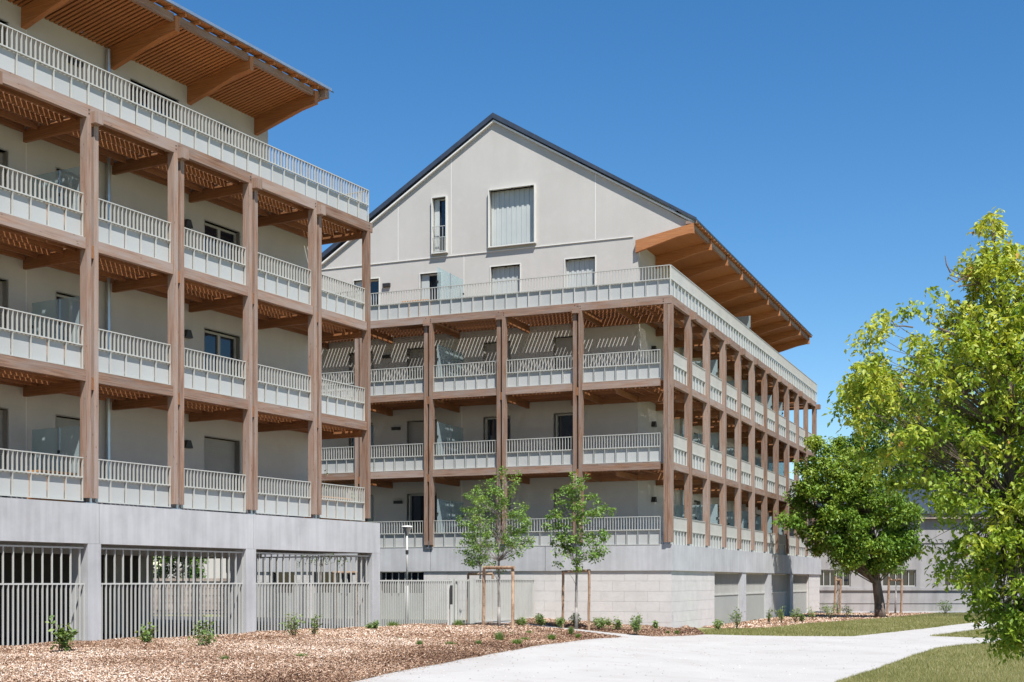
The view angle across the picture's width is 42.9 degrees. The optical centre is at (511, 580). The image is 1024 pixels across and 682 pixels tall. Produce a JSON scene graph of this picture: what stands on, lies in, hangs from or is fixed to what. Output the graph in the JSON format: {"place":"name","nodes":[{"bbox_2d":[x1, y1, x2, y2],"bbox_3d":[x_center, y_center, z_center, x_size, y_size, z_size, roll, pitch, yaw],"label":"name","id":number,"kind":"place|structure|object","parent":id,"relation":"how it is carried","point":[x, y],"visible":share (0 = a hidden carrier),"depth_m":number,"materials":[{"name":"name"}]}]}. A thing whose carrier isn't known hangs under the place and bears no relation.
{"place":"outdoors","nodes":[
{"label":"outdoors","id":0,"kind":"place"},
{"bbox_2d":[0,616,504,645],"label":"courtyard","id":1,"kind":"structure","parent":0,"point":[35,639],"depth_m":39.61,"materials":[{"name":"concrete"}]},
{"bbox_2d":[299,555,347,581],"bbox_3d":[-6.845,-0.515,47.015,1.971,3.950,1.399,0,0,0],"label":"young tree","id":2,"kind":"object","parent":1,"relation":"on","point":[321,563],"visible":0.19,"depth_m":46.98,"materials":[{"name":"green plant"}]},
{"bbox_2d":[333,571,354,582],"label":"tree stakes","id":3,"kind":"object","parent":1,"relation":"on","point":[348,572],"visible":0.15,"depth_m":43.69,"materials":[{"name":"brown wood"}]},
{"bbox_2d":[402,526,411,622],"bbox_3d":[-3.460,-0.180,43.000,0.375,3.280,0.375,0,0,0],"label":"street lamp","id":4,"kind":"object","parent":1,"relation":"on","point":[406,529],"visible":0.75,"depth_m":42.97,"materials":[{"name":"metal"}]},
{"bbox_2d":[453,484,497,578],"bbox_3d":[-1.213,-0.946,45.401,1.660,4.814,1.658,0,0,0],"label":"young tree","id":5,"kind":"object","parent":1,"relation":"on","point":[477,559],"visible":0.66,"depth_m":45.16,"materials":[{"name":"green plant"}]},
{"bbox_2d":[402,299,428,316],"bbox_3d":[-3.630,-10.294,49.785,1.160,0.750,0.460,0,0,23],"label":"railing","id":6,"kind":"object","parent":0,"point":[413,302],"visible":0.02,"depth_m":49.66,"materials":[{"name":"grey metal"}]},
{"bbox_2d":[153,612,1023,681],"bbox_3d":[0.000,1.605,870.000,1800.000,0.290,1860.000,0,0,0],"label":"ground","id":7,"kind":"structure","parent":0,"point":[704,628],"depth_m":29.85,"materials":[{"name":"green plant"}]},
{"bbox_2d":[153,556,206,577],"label":"garden tree","id":8,"kind":"object","parent":7,"relation":"on","point":[167,570],"visible":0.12,"depth_m":65.29,"materials":[{"name":"green plant"}]},
{"bbox_2d":[0,0,379,644],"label":"apartment building","id":9,"kind":"structure","parent":7,"relation":"on","point":[168,279],"depth_m":32.27,"materials":[{"name":"concrete"}]},
{"bbox_2d":[0,407,8,497],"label":"window","id":10,"kind":"structure","parent":9,"relation":"in","point":[1,416],"depth_m":29.39,"materials":[{"name":"grey glass"}]},
{"bbox_2d":[0,278,8,330],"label":"window","id":11,"kind":"structure","parent":9,"relation":"in","point":[1,282],"depth_m":29.39,"materials":[{"name":"black glass"}]},
{"bbox_2d":[0,148,8,188],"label":"window","id":12,"kind":"structure","parent":9,"relation":"in","point":[1,158],"depth_m":29.39,"materials":[{"name":"black glass"}]},
{"bbox_2d":[0,19,8,49],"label":"window","id":13,"kind":"structure","parent":9,"relation":"in","point":[0,19],"depth_m":29.38,"materials":[{"name":"black glass"}]},
{"bbox_2d":[27,470,76,501],"bbox_3d":[-10.017,-2.046,28.381,0.480,0.660,0.990,0,0,29],"label":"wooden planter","id":14,"kind":"object","parent":9,"relation":"on","point":[50,472],"visible":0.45,"depth_m":28.13,"materials":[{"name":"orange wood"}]},
{"bbox_2d":[55,291,79,345],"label":"window","id":15,"kind":"structure","parent":9,"relation":"in","point":[69,306],"depth_m":31.09,"materials":[{"name":"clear glass"}]},
{"bbox_2d":[55,168,79,213],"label":"window","id":16,"kind":"structure","parent":9,"relation":"in","point":[66,180],"depth_m":31.09,"materials":[{"name":"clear glass"}]},
{"bbox_2d":[55,415,85,502],"bbox_3d":[-10.517,-2.811,31.107,0.220,2.200,1.140,0,0,29],"label":"window","id":17,"kind":"structure","parent":9,"relation":"in","point":[69,428],"depth_m":31.15,"materials":[{"name":"grey glass"}]},
{"bbox_2d":[130,78,178,136],"bbox_3d":[-9.235,-11.501,33.444,0.220,2.180,1.750,0,0,29],"label":"window","id":18,"kind":"structure","parent":9,"relation":"in","point":[130,78],"depth_m":33.42,"materials":[{"name":"black glass"}]},
{"bbox_2d":[204,435,239,512],"bbox_3d":[-8.004,-2.811,35.688,0.220,2.200,1.470,0,0,29],"label":"window","id":19,"kind":"structure","parent":9,"relation":"in","point":[220,455],"depth_m":35.82,"materials":[{"name":"grey glass"}]},
{"bbox_2d":[204,327,239,395],"bbox_3d":[-8.004,-5.711,35.688,0.220,2.200,1.470,0,0,29],"label":"window","id":20,"kind":"structure","parent":9,"relation":"in","point":[216,343],"depth_m":35.84,"materials":[{"name":"black glass"}]},
{"bbox_2d":[204,219,239,280],"bbox_3d":[-8.004,-8.611,35.688,0.220,2.200,1.470,0,0,29],"label":"window","id":21,"kind":"structure","parent":9,"relation":"in","point":[211,230],"depth_m":35.81,"materials":[{"name":"black glass"}]},
{"bbox_2d":[303,496,349,520],"bbox_3d":[-5.265,-2.056,37.334,0.560,0.680,1.560,0,0,29],"label":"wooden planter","id":22,"kind":"object","parent":9,"relation":"on","point":[328,518],"visible":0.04,"depth_m":37.18,"materials":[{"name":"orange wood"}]},
{"bbox_2d":[153,578,226,612],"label":"stone wall","id":23,"kind":"structure","parent":7,"relation":"on","point":[197,579],"depth_m":59.51,"materials":[{"name":"grey stone"}]},
{"bbox_2d":[161,557,423,577],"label":"pale building","id":24,"kind":"structure","parent":7,"relation":"on","point":[211,568],"depth_m":80.00,"materials":[{"name":"beige concrete"}]},
{"bbox_2d":[450,578,454,622],"bbox_3d":[-1.930,0.780,42.200,0.120,1.760,0.120,0,0,17],"label":"gate post","id":25,"kind":"object","parent":7,"relation":"on","point":[453,604],"visible":0.5,"depth_m":42.13,"materials":[{"name":"metal"}]},
{"bbox_2d":[455,579,469,623],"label":"metal gate","id":26,"kind":"structure","parent":7,"relation":"on","point":[457,599],"depth_m":42.11,"materials":[{"name":"grey metal"}]},
{"bbox_2d":[0,612,932,681],"bbox_3d":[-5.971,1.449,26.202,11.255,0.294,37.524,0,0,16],"label":"mulch bed","id":27,"kind":"object","parent":7,"relation":"on","point":[444,632],"visible":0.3,"depth_m":24.75,"materials":[{"name":"brown wood"}]},
{"bbox_2d":[46,614,78,651],"bbox_3d":[-8.364,1.032,24.263,0.586,0.827,0.551,0,0,0],"label":"shrub","id":28,"kind":"object","parent":27,"relation":"on","point":[61,634],"visible":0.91,"depth_m":24.21,"materials":[{"name":"green plant"}]},
{"bbox_2d":[135,622,158,642],"bbox_3d":[-7.650,1.146,27.414,0.483,0.586,0.546,0,0,36],"label":"shrub","id":29,"kind":"object","parent":27,"relation":"on","point":[145,635],"visible":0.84,"depth_m":27.39,"materials":[{"name":"green plant"}]},
{"bbox_2d":[188,615,220,645],"bbox_3d":[-6.229,1.063,26.430,0.737,0.767,0.884,0,0,0],"label":"shrub","id":30,"kind":"object","parent":27,"relation":"on","point":[204,632],"visible":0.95,"depth_m":26.49,"materials":[{"name":"green plant"}]},
{"bbox_2d":[278,612,304,635],"bbox_3d":[-5.263,1.090,31.116,0.671,0.706,0.707,0,0,0],"label":"shrub","id":31,"kind":"object","parent":27,"relation":"on","point":[294,629],"visible":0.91,"depth_m":31.07,"materials":[{"name":"green plant"}]},
{"bbox_2d":[309,614,322,633],"bbox_3d":[-4.895,1.116,32.540,0.360,0.654,0.404,0,0,0],"label":"shrub","id":32,"kind":"object","parent":27,"relation":"on","point":[315,625],"visible":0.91,"depth_m":32.54,"materials":[{"name":"green plant"}]},
{"bbox_2d":[365,620,379,628],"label":"shrub","id":33,"kind":"object","parent":27,"relation":"on","point":[374,624],"visible":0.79,"depth_m":35.93,"materials":[{"name":"green plant"}]},
{"bbox_2d":[385,620,399,625],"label":"grass tuft","id":34,"kind":"object","parent":27,"relation":"on","point":[392,624],"visible":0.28,"depth_m":38.44,"materials":[{"name":"green plant"}]},
{"bbox_2d":[447,585,452,624],"bbox_3d":[-1.880,0.835,39.590,0.160,1.450,0.140,0,0,0],"label":"intercom post","id":35,"kind":"object","parent":27,"relation":"on","point":[449,601],"visible":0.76,"depth_m":39.60,"materials":[{"name":"metal"}]},
{"bbox_2d":[452,620,462,625],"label":"grass tuft","id":36,"kind":"object","parent":27,"relation":"on","point":[456,622],"visible":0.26,"depth_m":38.80,"materials":[{"name":"green plant"}]},
{"bbox_2d":[482,566,514,628],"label":"tree stakes","id":37,"kind":"object","parent":27,"relation":"on","point":[512,568],"visible":0.88,"depth_m":37.84,"materials":[{"name":"brown wood"}]},
{"bbox_2d":[494,631,506,639],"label":"grass tuft","id":38,"kind":"object","parent":27,"relation":"on","point":[499,636],"visible":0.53,"depth_m":30.41,"materials":[{"name":"green plant"}]},
{"bbox_2d":[466,466,536,625],"bbox_3d":[-0.313,-0.990,38.890,2.163,4.902,1.643,0,0,0],"label":"young tree","id":39,"kind":"object","parent":27,"relation":"on","point":[498,493],"visible":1,"depth_m":38.77,"materials":[{"name":"green plant"}]},
{"bbox_2d":[508,639,521,643],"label":"grass tuft","id":40,"kind":"object","parent":27,"relation":"on","point":[517,641],"visible":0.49,"depth_m":29.39,"materials":[{"name":"green plant"}]},
{"bbox_2d":[514,615,527,625],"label":"shrub","id":41,"kind":"object","parent":27,"relation":"on","point":[522,621],"visible":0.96,"depth_m":40.29,"materials":[{"name":"green plant"}]},
{"bbox_2d":[533,613,545,625],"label":"shrub","id":42,"kind":"object","parent":27,"relation":"on","point":[540,621],"visible":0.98,"depth_m":41.18,"materials":[{"name":"green plant"}]},
{"bbox_2d":[546,634,556,639],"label":"grass tuft","id":43,"kind":"object","parent":27,"relation":"on","point":[552,637],"visible":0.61,"depth_m":31.99,"materials":[{"name":"green plant"}]},
{"bbox_2d":[555,616,565,627],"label":"shrub","id":44,"kind":"object","parent":27,"relation":"on","point":[560,622],"visible":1,"depth_m":41.18,"materials":[{"name":"green plant"}]},
{"bbox_2d":[568,626,574,633],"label":"grass tuft","id":45,"kind":"object","parent":27,"relation":"on","point":[571,630],"visible":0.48,"depth_m":35.52,"materials":[{"name":"green plant"}]},
{"bbox_2d":[470,578,473,623],"bbox_3d":[-1.290,0.780,42.000,0.120,1.760,0.120,0,0,17],"label":"gate post","id":46,"kind":"object","parent":7,"relation":"on","point":[472,600],"visible":0.64,"depth_m":41.95,"materials":[{"name":"metal"}]},
{"bbox_2d":[466,573,493,622],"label":"tree stakes","id":47,"kind":"object","parent":7,"relation":"on","point":[468,574],"visible":0.48,"depth_m":45.44,"materials":[{"name":"brown wood"}]},
{"bbox_2d":[257,113,820,627],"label":"apartment building","id":48,"kind":"structure","parent":7,"relation":"on","point":[621,343],"depth_m":49.86,"materials":[{"name":"paint"}]},
{"bbox_2d":[348,352,373,382],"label":"window","id":49,"kind":"structure","parent":48,"relation":"in","point":[352,361],"depth_m":53.19,"materials":[{"name":"grey glass"}]},
{"bbox_2d":[348,423,373,458],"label":"window","id":50,"kind":"structure","parent":48,"relation":"in","point":[372,425],"depth_m":52.89,"materials":[{"name":"black glass"}]},
{"bbox_2d":[351,495,373,522],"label":"window","id":51,"kind":"structure","parent":48,"relation":"in","point":[371,519],"depth_m":52.89,"materials":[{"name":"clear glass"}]},
{"bbox_2d":[353,277,379,306],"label":"window","id":52,"kind":"structure","parent":48,"relation":"in","point":[375,284],"depth_m":52.86,"materials":[{"name":"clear glass"}]},
{"bbox_2d":[406,347,436,392],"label":"window","id":53,"kind":"structure","parent":48,"relation":"in","point":[416,356],"depth_m":52.08,"materials":[{"name":"grey glass"}]},
{"bbox_2d":[406,420,436,470],"bbox_3d":[-3.542,-5.269,51.927,1.360,2.250,0.220,0,0,23],"label":"window","id":54,"kind":"structure","parent":48,"relation":"in","point":[416,429],"depth_m":52.08,"materials":[{"name":"grey glass"}]},
{"bbox_2d":[406,493,436,546],"bbox_3d":[-3.542,-2.369,51.927,1.360,2.250,0.220,0,0,23],"label":"window","id":55,"kind":"structure","parent":48,"relation":"in","point":[415,504],"depth_m":52.10,"materials":[{"name":"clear glass"}]},
{"bbox_2d":[419,271,441,300],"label":"window","id":56,"kind":"structure","parent":48,"relation":"in","point":[429,280],"depth_m":51.82,"materials":[{"name":"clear glass"}]},
{"bbox_2d":[431,195,447,254],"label":"window","id":57,"kind":"structure","parent":48,"relation":"in","point":[440,246],"depth_m":51.56,"materials":[{"name":"clear glass"}]},
{"bbox_2d":[483,340,510,387],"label":"window","id":58,"kind":"structure","parent":48,"relation":"in","point":[490,348],"depth_m":50.81,"materials":[{"name":"grey glass"}]},
{"bbox_2d":[483,415,510,467],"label":"window","id":59,"kind":"structure","parent":48,"relation":"in","point":[490,422],"depth_m":50.80,"materials":[{"name":"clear glass"}]},
{"bbox_2d":[483,491,510,544],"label":"window","id":60,"kind":"structure","parent":48,"relation":"in","point":[487,513],"depth_m":50.81,"materials":[{"name":"grey glass"}]},
{"bbox_2d":[490,263,520,308],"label":"window","id":61,"kind":"structure","parent":48,"relation":"in","point":[507,272],"depth_m":50.60,"materials":[{"name":"metal"}]},
{"bbox_2d":[487,184,536,248],"bbox_3d":[0.032,-14.040,50.353,2.000,2.270,0.370,0,0,23],"label":"window","id":62,"kind":"structure","parent":48,"relation":"in","point":[513,218],"depth_m":50.47,"materials":[{"name":"metal"}]},
{"bbox_2d":[553,335,572,370],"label":"window","id":63,"kind":"structure","parent":48,"relation":"in","point":[564,346],"depth_m":49.66,"materials":[{"name":"grey glass"}]},
{"bbox_2d":[553,412,572,465],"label":"window","id":64,"kind":"structure","parent":48,"relation":"in","point":[563,424],"depth_m":49.67,"materials":[{"name":"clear glass"}]},
{"bbox_2d":[553,489,574,544],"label":"window","id":65,"kind":"structure","parent":48,"relation":"in","point":[564,497],"depth_m":49.69,"materials":[{"name":"grey glass"}]},
{"bbox_2d":[564,255,595,301],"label":"window","id":66,"kind":"structure","parent":48,"relation":"in","point":[581,265],"depth_m":49.38,"materials":[{"name":"metal"}]},
{"bbox_2d":[694,500,700,520],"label":"window","id":67,"kind":"structure","parent":48,"relation":"in","point":[695,503],"depth_m":57.08,"materials":[{"name":"grey glass"}]},
{"bbox_2d":[694,432,700,443],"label":"window","id":68,"kind":"structure","parent":48,"relation":"in","point":[695,437],"depth_m":57.06,"materials":[{"name":"grey glass"}]},
{"bbox_2d":[756,514,760,530],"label":"window","id":69,"kind":"structure","parent":48,"relation":"in","point":[758,519],"depth_m":68.53,"materials":[{"name":"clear glass"}]},
{"bbox_2d":[561,569,590,629],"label":"tree stakes","id":70,"kind":"object","parent":7,"relation":"on","point":[589,583],"visible":0.91,"depth_m":41.04,"materials":[{"name":"brown wood"}]},
{"bbox_2d":[515,619,700,635],"bbox_3d":[3.070,1.539,43.524,6.489,0.387,7.893,0,0,0],"label":"mulch bed","id":71,"kind":"object","parent":7,"relation":"on","point":[616,631],"visible":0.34,"depth_m":42.28,"materials":[{"name":"brown wood"}]},
{"bbox_2d":[568,612,582,624],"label":"shrub","id":72,"kind":"object","parent":71,"relation":"on","point":[572,616],"visible":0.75,"depth_m":42.97,"materials":[{"name":"green plant"}]},
{"bbox_2d":[541,471,617,628],"bbox_3d":[2.117,-0.961,41.332,2.417,4.993,1.744,0,0,0],"label":"young tree","id":73,"kind":"object","parent":71,"relation":"on","point":[576,538],"visible":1,"depth_m":41.13,"materials":[{"name":"green plant"}]},
{"bbox_2d":[591,617,607,628],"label":"shrub","id":74,"kind":"object","parent":71,"relation":"on","point":[600,622],"visible":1,"depth_m":41.41,"materials":[{"name":"green plant"}]},
{"bbox_2d":[605,617,611,625],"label":"shrub","id":75,"kind":"object","parent":71,"relation":"on","point":[609,623],"visible":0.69,"depth_m":44.16,"materials":[{"name":"green plant"}]},
{"bbox_2d":[612,616,622,629],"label":"shrub","id":76,"kind":"object","parent":71,"relation":"on","point":[618,625],"visible":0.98,"depth_m":41.33,"materials":[{"name":"green plant"}]},
{"bbox_2d":[628,615,644,633],"bbox_3d":[3.800,1.286,39.631,0.463,0.672,0.729,0,0,-10],"label":"shrub","id":77,"kind":"object","parent":71,"relation":"on","point":[635,624],"visible":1,"depth_m":39.55,"materials":[{"name":"green plant"}]},
{"bbox_2d":[652,620,657,628],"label":"shrub","id":78,"kind":"object","parent":71,"relation":"on","point":[655,625],"visible":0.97,"depth_m":44.15,"materials":[{"name":"green plant"}]},
{"bbox_2d":[712,619,724,629],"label":"shrub","id":79,"kind":"object","parent":7,"relation":"on","point":[717,624],"visible":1,"depth_m":45.50,"materials":[{"name":"green plant"}]},
{"bbox_2d":[728,606,742,627],"bbox_3d":[8.104,1.323,47.144,0.629,0.818,0.627,0,0,30],"label":"shrub","id":80,"kind":"object","parent":7,"relation":"on","point":[739,616],"visible":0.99,"depth_m":47.10,"materials":[{"name":"green plant"}]},
{"bbox_2d":[710,613,919,628],"bbox_3d":[15.544,1.730,60.937,6.391,0.001,31.243,0,0,23],"label":"mulch bed","id":81,"kind":"object","parent":7,"relation":"on","point":[798,622],"visible":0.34,"depth_m":57.15,"materials":[{"name":"brown wood"}]},
{"bbox_2d":[765,609,773,622],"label":"shrub","id":82,"kind":"object","parent":81,"relation":"on","point":[769,616],"visible":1,"depth_m":52.85,"materials":[{"name":"green plant"}]},
{"bbox_2d":[775,605,785,622],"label":"shrub","id":83,"kind":"object","parent":81,"relation":"on","point":[780,614],"visible":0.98,"depth_m":52.83,"materials":[{"name":"green plant"}]},
{"bbox_2d":[789,607,802,621],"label":"shrub","id":84,"kind":"object","parent":81,"relation":"on","point":[796,615],"visible":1,"depth_m":53.90,"materials":[{"name":"green plant"}]},
{"bbox_2d":[798,613,805,621],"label":"shrub","id":85,"kind":"object","parent":81,"relation":"on","point":[801,618],"visible":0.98,"depth_m":53.93,"materials":[{"name":"green plant"}]},
{"bbox_2d":[806,607,815,617],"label":"shrub","id":86,"kind":"object","parent":81,"relation":"on","point":[812,613],"visible":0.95,"depth_m":58.76,"materials":[{"name":"green plant"}]},
{"bbox_2d":[819,602,840,617],"bbox_3d":[14.586,1.353,60.121,1.039,0.766,0.955,0,0,38],"label":"shrub","id":87,"kind":"object","parent":81,"relation":"on","point":[827,611],"visible":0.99,"depth_m":60.11,"materials":[{"name":"green plant"}]},
{"bbox_2d":[833,576,841,613],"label":"tree stakes","id":88,"kind":"object","parent":81,"relation":"on","point":[835,586],"visible":0.84,"depth_m":68.45,"materials":[{"name":"brown wood"}]},
{"bbox_2d":[830,558,847,613],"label":"young tree","id":89,"kind":"object","parent":81,"relation":"on","point":[838,571],"visible":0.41,"depth_m":68.58,"materials":[{"name":"plant"}]},
{"bbox_2d":[842,605,852,616],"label":"shrub","id":90,"kind":"object","parent":81,"relation":"on","point":[847,612],"visible":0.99,"depth_m":61.53,"materials":[{"name":"green plant"}]},
{"bbox_2d":[771,434,927,617],"bbox_3d":[15.712,-2.523,61.390,7.487,8.696,4.032,0,0,0],"label":"maple tree","id":91,"kind":"object","parent":81,"relation":"on","point":[850,542],"visible":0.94,"depth_m":60.51,"materials":[{"name":"green plant"}]},
{"bbox_2d":[886,576,902,613],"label":"tree stakes","id":92,"kind":"object","parent":81,"relation":"on","point":[901,594],"visible":0.94,"depth_m":68.45,"materials":[{"name":"brown wood"}]},
{"bbox_2d":[893,563,907,612],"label":"young tree","id":93,"kind":"object","parent":81,"relation":"on","point":[901,569],"visible":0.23,"depth_m":68.57,"materials":[{"name":"plant"}]},
{"bbox_2d":[806,611,966,612],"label":"kerb","id":94,"kind":"structure","parent":7,"relation":"on","point":[891,611],"depth_m":70.45,"materials":[{"name":"concrete"}]},
{"bbox_2d":[769,490,1021,610],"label":"street building","id":95,"kind":"structure","parent":7,"relation":"on","point":[858,595],"depth_m":73.60,"materials":[{"name":"grey concrete"}]},
{"bbox_2d":[820,570,849,585],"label":"window","id":96,"kind":"structure","parent":95,"relation":"in","point":[826,577],"depth_m":73.77,"materials":[{"name":"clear glass"}]},
{"bbox_2d":[883,570,915,585],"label":"window","id":97,"kind":"structure","parent":95,"relation":"in","point":[909,577],"depth_m":73.77,"materials":[{"name":"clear glass"}]},
{"bbox_2d":[945,570,973,585],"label":"window","id":98,"kind":"structure","parent":95,"relation":"in","point":[946,583],"depth_m":73.77,"materials":[{"name":"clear glass"}]},
{"bbox_2d":[822,329,1023,489],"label":"maple tree","id":99,"kind":"object","parent":7,"relation":"on","point":[885,470],"visible":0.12,"depth_m":85.83,"materials":[{"name":"green plant"}]},
{"bbox_2d":[822,206,1023,664],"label":"box elder tree","id":100,"kind":"object","parent":7,"relation":"on","point":[995,562],"visible":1,"depth_m":12.71,"materials":[{"name":"green plant"}]},
{"bbox_2d":[153,0,1023,568],"label":"sky","id":101,"kind":"structure","parent":0,"point":[839,151],"materials":[{"name":"blue"}]},
{"bbox_2d":[354,621,1023,681],"bbox_3d":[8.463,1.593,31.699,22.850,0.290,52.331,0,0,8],"label":"path","id":102,"kind":"structure","parent":0,"point":[875,653],"depth_m":26.83,"materials":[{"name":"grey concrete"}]},
{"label":"low kerb","id":103,"kind":"structure","parent":0,"visible":0},
{"bbox_2d":[380,579,451,625],"bbox_3d":[-3.038,0.855,40.425,0.099,1.810,4.184,0,0,31],"label":"metal fence","id":104,"kind":"object","parent":103,"relation":"on","point":[430,601],"visible":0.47,"depth_m":40.45,"materials":[{"name":"grey metal"}]},
{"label":"low kerb","id":105,"kind":"structure","parent":0,"visible":0},
{"bbox_2d":[474,578,534,622],"bbox_3d":[-0.224,0.835,44.584,0.099,1.850,5.331,0,0,22],"label":"metal fence","id":106,"kind":"object","parent":105,"relation":"on","point":[523,598],"visible":0.84,"depth_m":44.36,"materials":[{"name":"grey metal"}]},
{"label":"road","id":107,"kind":"structure","parent":0,"visible":0},
{"bbox_2d":[937,600,951,613],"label":"shrub","id":108,"kind":"object","parent":107,"relation":"on","point":[949,606],"visible":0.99,"depth_m":67.78,"materials":[{"name":"green plant"}]}
]}

